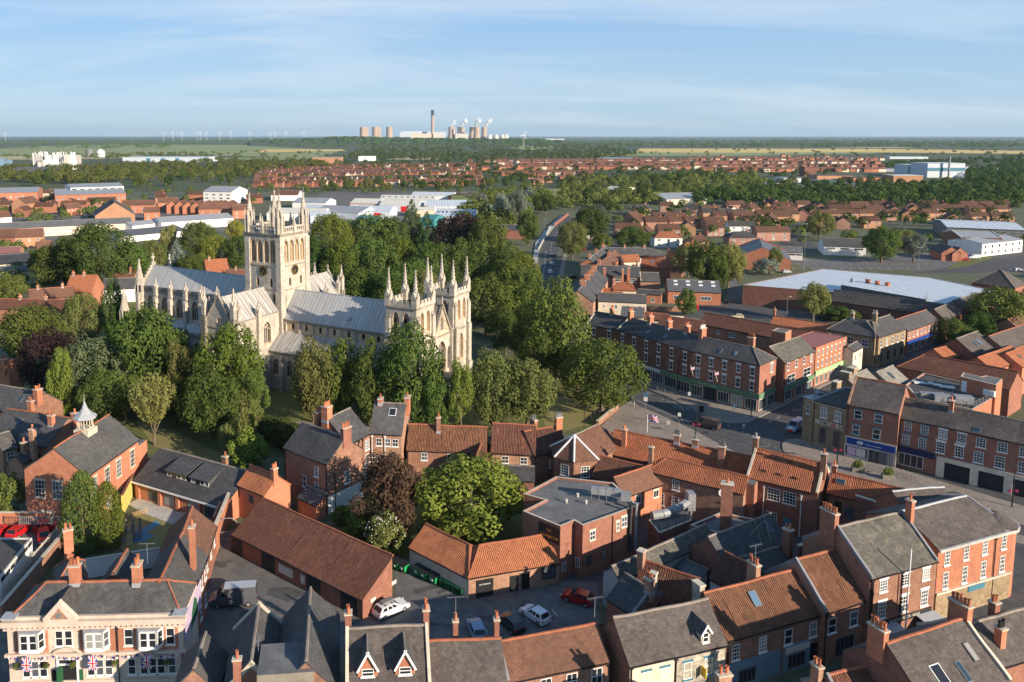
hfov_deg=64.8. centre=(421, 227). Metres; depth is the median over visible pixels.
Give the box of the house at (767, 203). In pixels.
[759,200,770,208]
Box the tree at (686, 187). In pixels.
[680,184,693,191]
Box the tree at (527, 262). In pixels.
[502,249,542,291]
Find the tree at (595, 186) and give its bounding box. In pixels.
[590,183,599,190]
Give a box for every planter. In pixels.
[851,460,864,472]
[881,467,895,480]
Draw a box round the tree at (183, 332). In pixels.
[146,322,195,375]
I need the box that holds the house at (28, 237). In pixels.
[15,228,44,246]
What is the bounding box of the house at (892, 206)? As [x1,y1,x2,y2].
[886,203,900,210]
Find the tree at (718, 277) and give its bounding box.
[708,254,728,288]
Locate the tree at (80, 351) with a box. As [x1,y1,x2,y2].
[43,333,131,408]
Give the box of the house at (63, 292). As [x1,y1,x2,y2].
[28,282,74,298]
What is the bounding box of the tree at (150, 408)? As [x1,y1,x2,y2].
[126,371,176,444]
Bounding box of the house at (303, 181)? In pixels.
[298,179,305,186]
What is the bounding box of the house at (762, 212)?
[753,208,777,215]
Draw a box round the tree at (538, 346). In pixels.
[513,323,565,384]
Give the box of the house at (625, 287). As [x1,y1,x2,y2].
[611,277,636,293]
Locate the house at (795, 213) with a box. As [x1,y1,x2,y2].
[778,210,799,220]
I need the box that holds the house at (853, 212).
[841,209,859,219]
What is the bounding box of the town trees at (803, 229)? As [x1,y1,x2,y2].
[0,178,1023,290]
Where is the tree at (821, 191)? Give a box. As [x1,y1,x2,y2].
[817,189,825,194]
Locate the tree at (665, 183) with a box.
[661,180,673,189]
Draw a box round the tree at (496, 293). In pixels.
[469,272,518,334]
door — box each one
[56,666,63,681]
[401,206,406,211]
[783,518,790,526]
[809,642,816,664]
[961,380,966,391]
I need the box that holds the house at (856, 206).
[849,204,864,208]
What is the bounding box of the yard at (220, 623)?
[199,532,599,661]
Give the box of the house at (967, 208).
[963,205,985,214]
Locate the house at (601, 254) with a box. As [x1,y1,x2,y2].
[580,243,607,277]
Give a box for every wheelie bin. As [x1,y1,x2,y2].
[392,556,402,570]
[398,559,409,573]
[412,562,423,577]
[419,566,430,581]
[427,570,439,585]
[439,577,444,586]
[443,579,447,588]
[447,581,451,590]
[451,583,455,592]
[454,585,458,594]
[458,587,462,596]
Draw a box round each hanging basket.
[12,662,19,669]
[43,658,49,669]
[69,661,75,668]
[111,655,117,667]
[163,656,169,665]
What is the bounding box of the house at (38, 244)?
[35,240,52,249]
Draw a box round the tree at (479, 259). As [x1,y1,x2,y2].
[465,239,496,298]
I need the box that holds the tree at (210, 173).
[207,171,214,178]
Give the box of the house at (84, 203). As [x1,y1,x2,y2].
[75,199,89,208]
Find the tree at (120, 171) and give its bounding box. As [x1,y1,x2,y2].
[116,169,124,180]
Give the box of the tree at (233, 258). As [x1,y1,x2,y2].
[222,233,245,268]
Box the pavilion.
[971,270,1023,293]
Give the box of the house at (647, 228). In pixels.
[640,224,653,241]
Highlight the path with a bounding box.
[256,421,369,431]
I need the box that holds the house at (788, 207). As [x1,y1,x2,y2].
[773,204,794,209]
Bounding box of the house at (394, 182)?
[391,178,399,185]
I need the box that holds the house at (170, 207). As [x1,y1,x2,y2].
[166,199,179,213]
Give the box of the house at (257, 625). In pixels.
[224,601,281,681]
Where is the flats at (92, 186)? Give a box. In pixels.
[65,183,123,189]
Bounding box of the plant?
[32,151,81,169]
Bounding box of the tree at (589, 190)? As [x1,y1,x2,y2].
[581,187,594,197]
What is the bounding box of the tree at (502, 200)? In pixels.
[492,192,510,215]
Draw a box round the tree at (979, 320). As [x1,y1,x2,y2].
[960,311,1000,335]
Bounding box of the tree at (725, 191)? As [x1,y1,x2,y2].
[720,189,731,201]
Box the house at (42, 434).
[0,394,82,461]
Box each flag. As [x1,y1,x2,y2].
[22,657,31,671]
[88,655,97,669]
[142,654,151,668]
[647,414,658,426]
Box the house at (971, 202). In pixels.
[957,199,979,204]
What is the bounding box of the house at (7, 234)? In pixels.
[0,229,16,242]
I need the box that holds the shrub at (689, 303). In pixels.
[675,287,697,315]
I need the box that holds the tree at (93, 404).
[74,363,128,422]
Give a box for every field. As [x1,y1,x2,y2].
[0,146,337,156]
[0,155,153,159]
[18,144,249,147]
[224,157,311,159]
[257,149,344,151]
[393,157,450,159]
[512,146,552,150]
[568,152,874,155]
[637,148,1023,153]
[836,147,909,147]
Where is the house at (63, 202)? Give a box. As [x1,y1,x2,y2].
[60,199,74,210]
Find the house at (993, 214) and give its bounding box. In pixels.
[987,212,1014,221]
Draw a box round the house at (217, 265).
[202,255,228,272]
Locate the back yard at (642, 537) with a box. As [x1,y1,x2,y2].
[563,515,802,601]
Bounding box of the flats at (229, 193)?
[203,186,247,202]
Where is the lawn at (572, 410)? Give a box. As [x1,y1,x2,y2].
[542,385,628,430]
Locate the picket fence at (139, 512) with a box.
[130,508,147,516]
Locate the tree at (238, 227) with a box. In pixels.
[224,218,244,238]
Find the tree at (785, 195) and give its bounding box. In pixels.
[780,194,788,200]
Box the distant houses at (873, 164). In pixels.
[254,154,885,175]
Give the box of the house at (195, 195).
[188,191,202,199]
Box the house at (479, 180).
[477,177,484,184]
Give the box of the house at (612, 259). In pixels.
[595,250,620,265]
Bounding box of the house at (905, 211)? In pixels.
[901,207,914,220]
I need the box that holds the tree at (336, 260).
[317,239,364,287]
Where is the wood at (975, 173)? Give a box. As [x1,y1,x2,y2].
[690,153,1023,204]
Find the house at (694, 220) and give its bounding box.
[682,216,699,227]
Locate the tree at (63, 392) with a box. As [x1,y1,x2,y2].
[45,346,81,415]
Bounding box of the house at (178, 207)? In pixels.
[174,199,187,213]
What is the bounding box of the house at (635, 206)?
[632,203,651,214]
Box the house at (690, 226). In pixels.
[679,219,695,235]
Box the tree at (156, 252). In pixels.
[138,239,167,265]
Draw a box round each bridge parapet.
[538,227,549,249]
[554,212,568,225]
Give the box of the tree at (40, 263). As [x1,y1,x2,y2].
[27,238,95,286]
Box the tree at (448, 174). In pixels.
[445,172,452,177]
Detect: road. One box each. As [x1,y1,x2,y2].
[526,216,1023,505]
[610,240,649,246]
[780,223,817,250]
[911,251,1023,272]
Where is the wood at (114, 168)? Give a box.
[0,156,343,181]
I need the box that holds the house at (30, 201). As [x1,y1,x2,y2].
[11,196,39,213]
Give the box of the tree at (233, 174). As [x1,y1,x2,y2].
[225,170,236,178]
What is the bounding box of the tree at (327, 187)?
[323,185,329,191]
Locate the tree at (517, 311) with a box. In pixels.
[513,297,557,339]
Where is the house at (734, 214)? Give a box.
[729,209,752,220]
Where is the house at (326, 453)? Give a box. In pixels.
[283,392,410,520]
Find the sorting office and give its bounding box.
[0,538,32,601]
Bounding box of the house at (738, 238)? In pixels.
[723,229,756,245]
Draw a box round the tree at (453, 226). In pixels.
[429,210,491,255]
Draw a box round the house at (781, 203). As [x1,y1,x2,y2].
[771,200,793,204]
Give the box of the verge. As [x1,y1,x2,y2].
[948,256,991,268]
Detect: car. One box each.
[371,596,409,619]
[465,617,487,637]
[498,611,526,635]
[519,603,551,625]
[561,588,594,607]
[721,299,730,303]
[730,313,743,317]
[781,269,791,272]
[1012,268,1022,271]
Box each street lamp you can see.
[692,403,699,433]
[833,420,845,463]
[1007,464,1023,506]
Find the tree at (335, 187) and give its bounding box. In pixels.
[331,182,338,190]
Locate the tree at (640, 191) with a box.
[633,186,647,196]
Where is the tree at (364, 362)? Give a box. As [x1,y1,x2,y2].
[350,334,386,426]
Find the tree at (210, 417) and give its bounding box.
[172,369,241,440]
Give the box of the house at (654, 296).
[637,288,662,304]
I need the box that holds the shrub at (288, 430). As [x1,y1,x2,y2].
[267,417,299,450]
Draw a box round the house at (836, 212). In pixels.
[817,209,842,216]
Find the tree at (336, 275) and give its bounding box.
[332,269,347,294]
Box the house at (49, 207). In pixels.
[34,201,56,212]
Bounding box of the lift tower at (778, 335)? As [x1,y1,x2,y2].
[771,328,790,344]
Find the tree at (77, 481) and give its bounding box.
[56,469,106,556]
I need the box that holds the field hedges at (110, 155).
[4,147,1022,158]
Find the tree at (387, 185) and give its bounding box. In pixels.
[384,182,392,189]
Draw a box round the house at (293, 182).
[290,179,298,186]
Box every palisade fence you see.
[0,527,57,599]
[19,516,99,524]
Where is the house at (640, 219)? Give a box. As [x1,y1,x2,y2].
[626,214,644,226]
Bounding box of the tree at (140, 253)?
[104,242,151,277]
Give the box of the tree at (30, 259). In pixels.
[26,244,62,276]
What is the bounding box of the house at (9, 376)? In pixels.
[0,355,22,386]
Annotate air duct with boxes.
[650,490,695,519]
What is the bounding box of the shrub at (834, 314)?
[814,305,855,320]
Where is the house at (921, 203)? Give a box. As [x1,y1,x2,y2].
[918,199,938,208]
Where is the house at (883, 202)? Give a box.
[870,199,886,207]
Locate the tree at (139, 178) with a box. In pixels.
[132,176,145,186]
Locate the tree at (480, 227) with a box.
[466,216,508,260]
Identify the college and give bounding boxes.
[312,157,342,163]
[358,156,375,160]
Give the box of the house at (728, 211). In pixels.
[726,208,745,220]
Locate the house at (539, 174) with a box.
[536,172,546,177]
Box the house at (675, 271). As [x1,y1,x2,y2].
[666,248,684,277]
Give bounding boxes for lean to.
[500,464,534,494]
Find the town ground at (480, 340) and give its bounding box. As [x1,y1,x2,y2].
[0,186,1023,681]
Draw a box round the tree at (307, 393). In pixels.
[289,332,337,422]
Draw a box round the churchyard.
[18,302,604,460]
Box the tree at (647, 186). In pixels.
[639,184,649,189]
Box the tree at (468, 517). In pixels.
[412,451,527,544]
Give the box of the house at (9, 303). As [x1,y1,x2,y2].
[0,294,68,325]
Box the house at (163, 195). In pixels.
[155,193,166,202]
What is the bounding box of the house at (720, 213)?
[710,211,727,220]
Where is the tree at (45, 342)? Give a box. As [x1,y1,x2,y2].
[13,323,87,392]
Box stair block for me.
[959,372,1002,414]
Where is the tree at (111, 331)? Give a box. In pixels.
[106,314,149,358]
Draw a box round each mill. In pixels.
[894,164,910,173]
[910,156,964,177]
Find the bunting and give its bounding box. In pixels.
[8,653,181,660]
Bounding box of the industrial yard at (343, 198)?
[309,192,456,225]
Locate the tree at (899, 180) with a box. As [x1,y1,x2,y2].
[896,178,905,183]
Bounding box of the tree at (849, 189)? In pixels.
[844,186,854,192]
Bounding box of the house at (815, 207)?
[808,204,819,215]
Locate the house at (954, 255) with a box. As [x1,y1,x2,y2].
[950,246,967,260]
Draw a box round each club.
[779,246,802,259]
[818,237,865,256]
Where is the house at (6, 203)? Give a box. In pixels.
[0,199,13,210]
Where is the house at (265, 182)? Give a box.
[262,179,270,187]
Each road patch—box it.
[214,560,227,568]
[238,609,250,615]
[413,583,439,593]
[429,621,452,627]
[476,615,492,620]
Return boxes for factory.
[122,156,217,161]
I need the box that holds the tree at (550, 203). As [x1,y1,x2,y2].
[533,193,558,213]
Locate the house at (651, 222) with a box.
[643,215,667,229]
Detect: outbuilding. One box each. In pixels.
[7,438,40,483]
[466,442,491,493]
[602,523,711,607]
[605,570,663,620]
[636,547,708,606]
[644,311,669,322]
[648,497,692,547]
[657,315,704,333]
[673,557,708,585]
[688,512,794,589]
[689,513,752,533]
[709,550,764,589]
[738,546,788,572]
[830,365,877,390]
[872,365,909,384]
[874,486,949,509]
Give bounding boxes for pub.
[0,505,217,681]
[522,476,638,578]
[612,419,751,474]
[648,442,749,520]
[802,493,942,642]
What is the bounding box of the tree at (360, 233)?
[344,210,395,256]
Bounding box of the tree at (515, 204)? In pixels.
[507,189,527,219]
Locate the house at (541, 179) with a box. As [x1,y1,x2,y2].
[531,178,543,184]
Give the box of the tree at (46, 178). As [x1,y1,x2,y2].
[42,174,52,183]
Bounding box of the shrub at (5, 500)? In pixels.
[0,471,25,510]
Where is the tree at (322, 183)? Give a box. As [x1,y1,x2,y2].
[318,180,325,188]
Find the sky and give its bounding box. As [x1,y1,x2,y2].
[0,0,1023,136]
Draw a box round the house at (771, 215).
[764,212,777,224]
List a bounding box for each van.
[0,523,11,534]
[5,523,32,537]
[32,518,61,532]
[36,526,50,545]
[208,580,257,608]
[692,415,720,429]
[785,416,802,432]
[967,254,980,258]
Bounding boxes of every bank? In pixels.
[801,386,851,453]
[827,310,906,366]
[863,494,1019,617]
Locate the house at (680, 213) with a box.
[663,211,686,217]
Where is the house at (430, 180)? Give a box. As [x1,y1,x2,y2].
[427,178,434,185]
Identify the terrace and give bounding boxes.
[129,499,210,523]
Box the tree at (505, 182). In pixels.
[502,178,508,185]
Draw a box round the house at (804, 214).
[798,208,808,220]
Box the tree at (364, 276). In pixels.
[342,264,381,298]
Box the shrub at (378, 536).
[363,510,408,553]
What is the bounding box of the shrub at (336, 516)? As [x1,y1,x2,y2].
[329,505,351,525]
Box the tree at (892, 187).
[886,185,899,193]
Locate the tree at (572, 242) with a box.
[555,220,588,258]
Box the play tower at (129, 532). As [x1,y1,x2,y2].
[124,517,141,544]
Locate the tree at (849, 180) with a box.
[847,178,854,183]
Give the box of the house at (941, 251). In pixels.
[930,242,961,260]
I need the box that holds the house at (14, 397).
[0,384,63,415]
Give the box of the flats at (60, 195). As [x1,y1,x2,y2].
[52,188,125,206]
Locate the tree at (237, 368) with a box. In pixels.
[191,320,266,411]
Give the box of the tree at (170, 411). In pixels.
[153,373,197,426]
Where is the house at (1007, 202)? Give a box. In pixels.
[993,199,1011,210]
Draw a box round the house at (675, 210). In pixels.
[672,208,692,215]
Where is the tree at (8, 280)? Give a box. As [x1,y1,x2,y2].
[0,271,28,297]
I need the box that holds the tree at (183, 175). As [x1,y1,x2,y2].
[180,172,187,179]
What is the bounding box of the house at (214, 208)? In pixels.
[198,203,231,214]
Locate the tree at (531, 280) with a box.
[503,263,548,325]
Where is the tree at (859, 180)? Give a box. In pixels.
[855,176,864,185]
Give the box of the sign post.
[644,392,647,408]
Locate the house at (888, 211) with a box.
[880,209,901,219]
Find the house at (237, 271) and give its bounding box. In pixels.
[225,265,244,274]
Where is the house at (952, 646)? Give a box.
[842,591,1011,681]
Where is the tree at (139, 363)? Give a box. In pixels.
[93,300,187,389]
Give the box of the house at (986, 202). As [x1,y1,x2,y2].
[978,201,994,205]
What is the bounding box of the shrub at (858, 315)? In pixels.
[845,310,861,318]
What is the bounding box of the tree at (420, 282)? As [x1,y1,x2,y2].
[408,269,437,297]
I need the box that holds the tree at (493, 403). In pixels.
[466,347,516,429]
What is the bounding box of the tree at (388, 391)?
[363,369,398,415]
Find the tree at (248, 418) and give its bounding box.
[234,407,257,447]
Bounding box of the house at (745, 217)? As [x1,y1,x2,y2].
[737,214,762,225]
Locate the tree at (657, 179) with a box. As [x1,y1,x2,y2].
[651,177,660,182]
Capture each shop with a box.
[0,246,23,253]
[0,252,29,265]
[0,265,40,282]
[502,596,610,681]
[586,305,626,366]
[598,597,727,681]
[616,308,704,393]
[679,543,821,681]
[690,314,776,411]
[762,336,815,402]
[763,547,866,665]
[791,331,846,386]
[842,341,863,371]
[844,368,909,467]
[896,309,939,353]
[896,345,1023,416]
[897,387,1023,496]
[906,373,992,413]
[935,331,994,360]
[984,324,1023,350]
[997,314,1023,331]
[1000,346,1023,393]
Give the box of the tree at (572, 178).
[567,176,576,182]
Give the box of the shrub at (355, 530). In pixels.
[344,513,372,541]
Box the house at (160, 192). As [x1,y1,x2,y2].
[155,190,165,193]
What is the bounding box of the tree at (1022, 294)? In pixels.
[1000,291,1023,318]
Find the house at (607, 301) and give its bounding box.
[598,292,646,314]
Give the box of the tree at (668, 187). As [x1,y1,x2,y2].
[663,185,669,192]
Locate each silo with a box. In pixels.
[85,149,92,156]
[96,149,104,156]
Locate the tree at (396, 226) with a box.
[373,215,410,244]
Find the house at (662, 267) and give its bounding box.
[636,256,670,281]
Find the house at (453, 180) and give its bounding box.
[449,178,455,184]
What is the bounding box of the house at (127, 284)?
[103,277,135,302]
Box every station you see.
[0,217,131,235]
[104,225,184,241]
[125,219,156,228]
[153,213,233,228]
[400,131,467,138]
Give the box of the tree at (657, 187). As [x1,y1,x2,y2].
[649,184,662,192]
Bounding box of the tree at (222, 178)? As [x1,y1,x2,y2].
[218,173,224,181]
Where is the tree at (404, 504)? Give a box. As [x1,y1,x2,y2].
[349,449,427,533]
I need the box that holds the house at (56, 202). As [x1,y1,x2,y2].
[46,199,58,208]
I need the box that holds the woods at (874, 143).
[0,137,1023,148]
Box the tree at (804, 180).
[801,177,810,184]
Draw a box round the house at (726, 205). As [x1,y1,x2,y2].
[720,204,736,208]
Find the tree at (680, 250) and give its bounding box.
[671,243,705,276]
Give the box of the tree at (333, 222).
[309,211,355,255]
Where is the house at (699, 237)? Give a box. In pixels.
[682,233,709,250]
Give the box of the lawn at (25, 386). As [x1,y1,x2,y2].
[20,378,30,388]
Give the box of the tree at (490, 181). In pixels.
[485,177,494,185]
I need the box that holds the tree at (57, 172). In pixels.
[52,171,62,181]
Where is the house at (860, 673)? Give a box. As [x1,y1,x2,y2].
[800,656,873,681]
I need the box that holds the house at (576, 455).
[549,423,615,479]
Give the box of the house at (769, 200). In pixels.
[762,197,778,203]
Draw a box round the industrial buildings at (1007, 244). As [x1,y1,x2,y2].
[948,234,1023,256]
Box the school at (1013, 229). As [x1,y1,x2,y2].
[933,219,1023,242]
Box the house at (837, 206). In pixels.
[825,204,850,208]
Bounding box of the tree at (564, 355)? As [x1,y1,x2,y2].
[557,340,597,391]
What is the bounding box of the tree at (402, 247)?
[381,235,420,269]
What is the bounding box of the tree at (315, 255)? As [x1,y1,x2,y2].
[309,235,328,273]
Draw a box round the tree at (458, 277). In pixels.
[434,266,473,292]
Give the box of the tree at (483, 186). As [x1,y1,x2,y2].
[479,182,485,188]
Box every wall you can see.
[0,511,101,524]
[0,532,63,622]
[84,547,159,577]
[121,472,134,513]
[212,501,220,522]
[214,492,229,554]
[596,404,618,424]
[646,306,684,311]
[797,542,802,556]
[854,494,875,520]
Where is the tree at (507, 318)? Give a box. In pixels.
[484,305,520,354]
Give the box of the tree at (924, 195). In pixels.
[920,193,930,199]
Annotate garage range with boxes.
[231,497,395,619]
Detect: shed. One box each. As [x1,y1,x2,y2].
[13,167,58,173]
[267,208,328,220]
[271,190,302,200]
[292,197,335,207]
[306,204,323,207]
[309,211,330,222]
[320,205,373,219]
[350,198,382,205]
[356,215,376,226]
[358,205,396,218]
[379,199,423,211]
[380,195,437,205]
[408,523,559,598]
[411,192,455,199]
[416,207,434,216]
[421,214,443,226]
[427,200,470,211]
[435,209,477,223]
[447,192,484,199]
[451,195,474,199]
[488,224,526,238]
[524,189,563,197]
[644,192,706,204]
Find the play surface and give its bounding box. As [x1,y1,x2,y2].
[121,521,160,542]
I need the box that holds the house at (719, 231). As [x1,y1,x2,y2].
[703,220,724,235]
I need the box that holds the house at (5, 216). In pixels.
[0,211,11,222]
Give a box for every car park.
[666,253,1023,319]
[667,300,839,323]
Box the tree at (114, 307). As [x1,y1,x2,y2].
[100,274,127,336]
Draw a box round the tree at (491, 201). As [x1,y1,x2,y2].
[487,198,496,204]
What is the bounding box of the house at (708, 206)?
[700,204,719,208]
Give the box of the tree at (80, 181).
[76,178,84,183]
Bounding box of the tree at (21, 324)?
[0,301,67,367]
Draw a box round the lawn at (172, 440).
[136,421,232,462]
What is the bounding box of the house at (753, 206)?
[743,203,760,211]
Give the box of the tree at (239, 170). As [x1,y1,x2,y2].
[234,168,241,176]
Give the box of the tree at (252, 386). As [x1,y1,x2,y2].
[240,367,270,427]
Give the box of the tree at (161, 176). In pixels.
[157,174,165,182]
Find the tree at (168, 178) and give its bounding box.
[163,174,173,185]
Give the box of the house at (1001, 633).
[972,594,1023,681]
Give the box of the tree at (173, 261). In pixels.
[164,239,184,266]
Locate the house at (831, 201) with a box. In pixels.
[826,200,842,203]
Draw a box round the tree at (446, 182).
[441,179,452,189]
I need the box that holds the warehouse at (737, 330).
[700,312,830,349]
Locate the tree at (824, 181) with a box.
[820,179,829,183]
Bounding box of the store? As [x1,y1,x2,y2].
[735,238,791,270]
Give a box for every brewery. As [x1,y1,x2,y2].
[799,166,816,175]
[882,174,923,181]
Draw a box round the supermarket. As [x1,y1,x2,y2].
[742,269,993,340]
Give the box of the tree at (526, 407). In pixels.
[497,356,558,423]
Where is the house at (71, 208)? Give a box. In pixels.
[61,203,81,215]
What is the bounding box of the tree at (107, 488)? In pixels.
[90,480,125,552]
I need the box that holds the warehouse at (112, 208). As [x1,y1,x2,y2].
[94,198,134,220]
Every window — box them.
[7,451,13,460]
[17,630,45,653]
[21,672,30,678]
[30,661,39,678]
[34,478,45,498]
[39,661,48,678]
[40,510,54,519]
[51,479,62,499]
[54,630,63,647]
[64,630,73,646]
[82,629,110,652]
[86,660,96,676]
[91,474,97,492]
[95,659,104,676]
[104,464,109,481]
[104,659,114,676]
[115,456,122,479]
[117,485,122,500]
[123,629,133,646]
[127,658,136,675]
[129,446,135,468]
[136,627,163,650]
[139,658,148,675]
[148,489,157,502]
[148,658,156,675]
[156,658,166,675]
[164,493,174,507]
[165,628,175,645]
[167,657,177,674]
[188,501,196,509]
[204,505,214,518]
[249,495,252,502]
[302,475,306,487]
[313,465,318,478]
[344,470,350,484]
[420,452,427,460]
[447,454,453,461]
[502,456,508,463]
[520,457,527,464]
[540,677,551,681]
[560,464,568,477]
[562,562,565,570]
[566,672,577,681]
[575,556,579,568]
[580,466,589,478]
[586,555,591,565]
[589,528,595,541]
[591,326,595,335]
[591,667,602,681]
[601,548,605,558]
[606,329,611,338]
[615,519,619,531]
[621,514,627,528]
[635,493,641,503]
[641,369,650,379]
[641,668,651,681]
[643,351,647,361]
[644,339,648,348]
[652,371,662,384]
[653,487,659,498]
[656,343,660,352]
[656,355,660,365]
[660,664,670,681]
[661,493,664,506]
[664,375,675,388]
[669,346,673,356]
[669,359,673,370]
[671,479,679,491]
[671,496,678,505]
[678,380,689,392]
[682,363,686,374]
[682,659,693,681]
[683,350,686,360]
[692,384,702,396]
[695,353,700,363]
[695,367,700,377]
[701,296,710,300]
[704,654,713,676]
[708,356,714,366]
[708,370,713,381]
[717,391,728,403]
[721,359,727,369]
[721,373,726,384]
[729,332,734,337]
[730,643,740,662]
[731,394,742,406]
[735,362,741,373]
[735,376,740,387]
[738,665,756,681]
[744,397,756,410]
[749,365,755,376]
[749,379,754,390]
[758,636,767,654]
[759,397,765,410]
[766,487,780,502]
[766,511,776,521]
[767,393,773,405]
[782,491,795,506]
[783,628,793,646]
[784,388,791,400]
[787,373,794,383]
[787,650,805,669]
[795,384,801,395]
[803,366,810,377]
[805,380,811,391]
[808,621,817,639]
[819,406,826,418]
[819,427,825,443]
[827,617,836,635]
[832,431,839,447]
[834,410,840,422]
[834,501,841,510]
[834,633,854,657]
[844,444,868,459]
[844,506,854,518]
[846,336,853,343]
[849,610,858,628]
[851,423,860,436]
[853,408,862,420]
[861,339,867,347]
[866,449,874,462]
[871,427,881,440]
[872,450,880,463]
[873,412,883,424]
[878,577,888,594]
[878,598,887,619]
[879,452,886,465]
[885,454,893,466]
[897,451,923,469]
[900,592,909,613]
[901,432,910,445]
[903,420,912,431]
[903,571,910,587]
[907,343,911,351]
[914,341,917,349]
[917,436,927,449]
[919,423,929,435]
[919,586,929,607]
[921,565,931,581]
[935,439,946,454]
[937,427,948,439]
[941,571,948,590]
[943,551,950,567]
[953,443,964,458]
[956,431,967,444]
[961,566,967,584]
[962,546,969,561]
[972,451,983,464]
[975,437,985,449]
[979,560,986,579]
[981,541,988,556]
[993,455,1004,469]
[996,442,1007,453]
[998,555,1004,573]
[1000,536,1006,550]
[1016,461,1023,474]
[1018,446,1023,457]
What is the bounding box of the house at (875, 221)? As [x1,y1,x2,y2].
[857,216,881,227]
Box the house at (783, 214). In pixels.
[768,211,792,223]
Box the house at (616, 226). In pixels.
[613,221,641,236]
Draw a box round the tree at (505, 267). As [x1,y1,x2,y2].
[484,255,529,296]
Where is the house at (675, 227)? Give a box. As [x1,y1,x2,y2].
[654,222,680,235]
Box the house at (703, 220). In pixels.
[699,215,725,228]
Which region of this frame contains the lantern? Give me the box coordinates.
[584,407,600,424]
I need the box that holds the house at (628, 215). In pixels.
[622,210,639,222]
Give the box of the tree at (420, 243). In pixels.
[413,211,442,256]
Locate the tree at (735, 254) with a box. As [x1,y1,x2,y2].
[719,241,747,287]
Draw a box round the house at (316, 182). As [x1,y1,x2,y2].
[314,179,319,186]
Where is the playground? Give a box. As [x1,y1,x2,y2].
[115,510,172,550]
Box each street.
[0,629,9,681]
[799,666,841,681]
[972,525,1023,618]
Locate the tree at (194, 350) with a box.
[172,346,221,410]
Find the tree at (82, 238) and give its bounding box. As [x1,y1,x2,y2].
[55,221,136,281]
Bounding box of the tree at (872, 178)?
[866,175,875,181]
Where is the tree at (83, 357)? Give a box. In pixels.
[51,341,93,378]
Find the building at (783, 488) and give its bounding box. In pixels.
[745,432,829,536]
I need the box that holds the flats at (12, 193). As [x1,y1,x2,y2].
[0,187,42,201]
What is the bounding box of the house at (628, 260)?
[618,254,639,265]
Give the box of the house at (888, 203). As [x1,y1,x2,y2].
[885,201,897,208]
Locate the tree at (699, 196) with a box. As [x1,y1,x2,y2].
[692,191,703,204]
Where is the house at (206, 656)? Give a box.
[175,631,228,681]
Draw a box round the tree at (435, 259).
[413,241,450,275]
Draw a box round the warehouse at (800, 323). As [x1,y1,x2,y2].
[770,307,833,332]
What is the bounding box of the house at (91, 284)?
[67,270,104,308]
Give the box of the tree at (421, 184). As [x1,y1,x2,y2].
[417,179,427,189]
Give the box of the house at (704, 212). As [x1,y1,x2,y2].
[699,206,717,218]
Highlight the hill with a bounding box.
[250,136,565,145]
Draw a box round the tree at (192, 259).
[176,253,204,269]
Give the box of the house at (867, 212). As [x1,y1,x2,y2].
[857,209,879,216]
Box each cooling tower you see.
[360,127,365,135]
[372,127,378,136]
[386,127,392,137]
[448,127,453,138]
[459,127,464,133]
[469,127,473,138]
[473,127,479,137]
[481,127,486,137]
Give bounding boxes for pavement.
[533,215,562,267]
[557,249,566,288]
[602,401,734,451]
[618,370,839,422]
[782,438,1023,525]
[1016,534,1023,544]
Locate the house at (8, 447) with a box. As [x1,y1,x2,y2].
[0,430,17,477]
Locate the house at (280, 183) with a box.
[277,179,284,186]
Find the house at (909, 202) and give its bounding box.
[903,199,918,208]
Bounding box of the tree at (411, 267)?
[384,256,432,294]
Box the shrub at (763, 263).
[752,257,780,274]
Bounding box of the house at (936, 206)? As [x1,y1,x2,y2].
[927,204,951,214]
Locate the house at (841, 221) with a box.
[835,214,850,229]
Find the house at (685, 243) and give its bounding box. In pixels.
[677,240,693,258]
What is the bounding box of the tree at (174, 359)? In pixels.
[164,338,192,413]
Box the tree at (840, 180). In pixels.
[836,177,845,184]
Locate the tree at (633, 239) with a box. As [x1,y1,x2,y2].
[612,225,651,246]
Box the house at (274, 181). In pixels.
[270,179,277,187]
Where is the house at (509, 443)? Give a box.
[490,422,536,464]
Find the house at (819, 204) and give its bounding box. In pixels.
[813,201,825,208]
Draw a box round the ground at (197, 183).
[0,136,1023,191]
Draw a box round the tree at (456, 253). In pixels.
[442,237,476,282]
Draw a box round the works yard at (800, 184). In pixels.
[788,176,892,185]
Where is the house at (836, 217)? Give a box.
[816,216,838,227]
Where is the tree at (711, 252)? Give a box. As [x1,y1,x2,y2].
[685,236,730,280]
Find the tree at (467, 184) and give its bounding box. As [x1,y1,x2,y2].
[464,180,470,186]
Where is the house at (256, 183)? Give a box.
[252,179,262,187]
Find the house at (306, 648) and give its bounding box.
[257,586,339,681]
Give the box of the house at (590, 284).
[562,266,608,320]
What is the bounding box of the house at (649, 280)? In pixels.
[640,272,659,289]
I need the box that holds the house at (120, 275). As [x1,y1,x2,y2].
[105,266,136,277]
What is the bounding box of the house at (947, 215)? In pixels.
[942,212,960,219]
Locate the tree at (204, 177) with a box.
[200,174,209,181]
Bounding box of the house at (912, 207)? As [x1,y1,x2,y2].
[905,203,919,211]
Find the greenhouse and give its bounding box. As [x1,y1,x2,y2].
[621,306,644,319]
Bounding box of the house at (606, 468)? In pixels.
[591,454,650,481]
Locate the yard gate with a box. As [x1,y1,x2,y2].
[219,518,237,545]
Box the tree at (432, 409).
[410,367,458,424]
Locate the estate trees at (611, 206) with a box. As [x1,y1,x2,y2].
[261,157,1020,227]
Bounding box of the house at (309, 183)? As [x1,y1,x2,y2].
[306,179,313,186]
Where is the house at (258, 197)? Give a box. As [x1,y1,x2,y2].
[246,193,262,202]

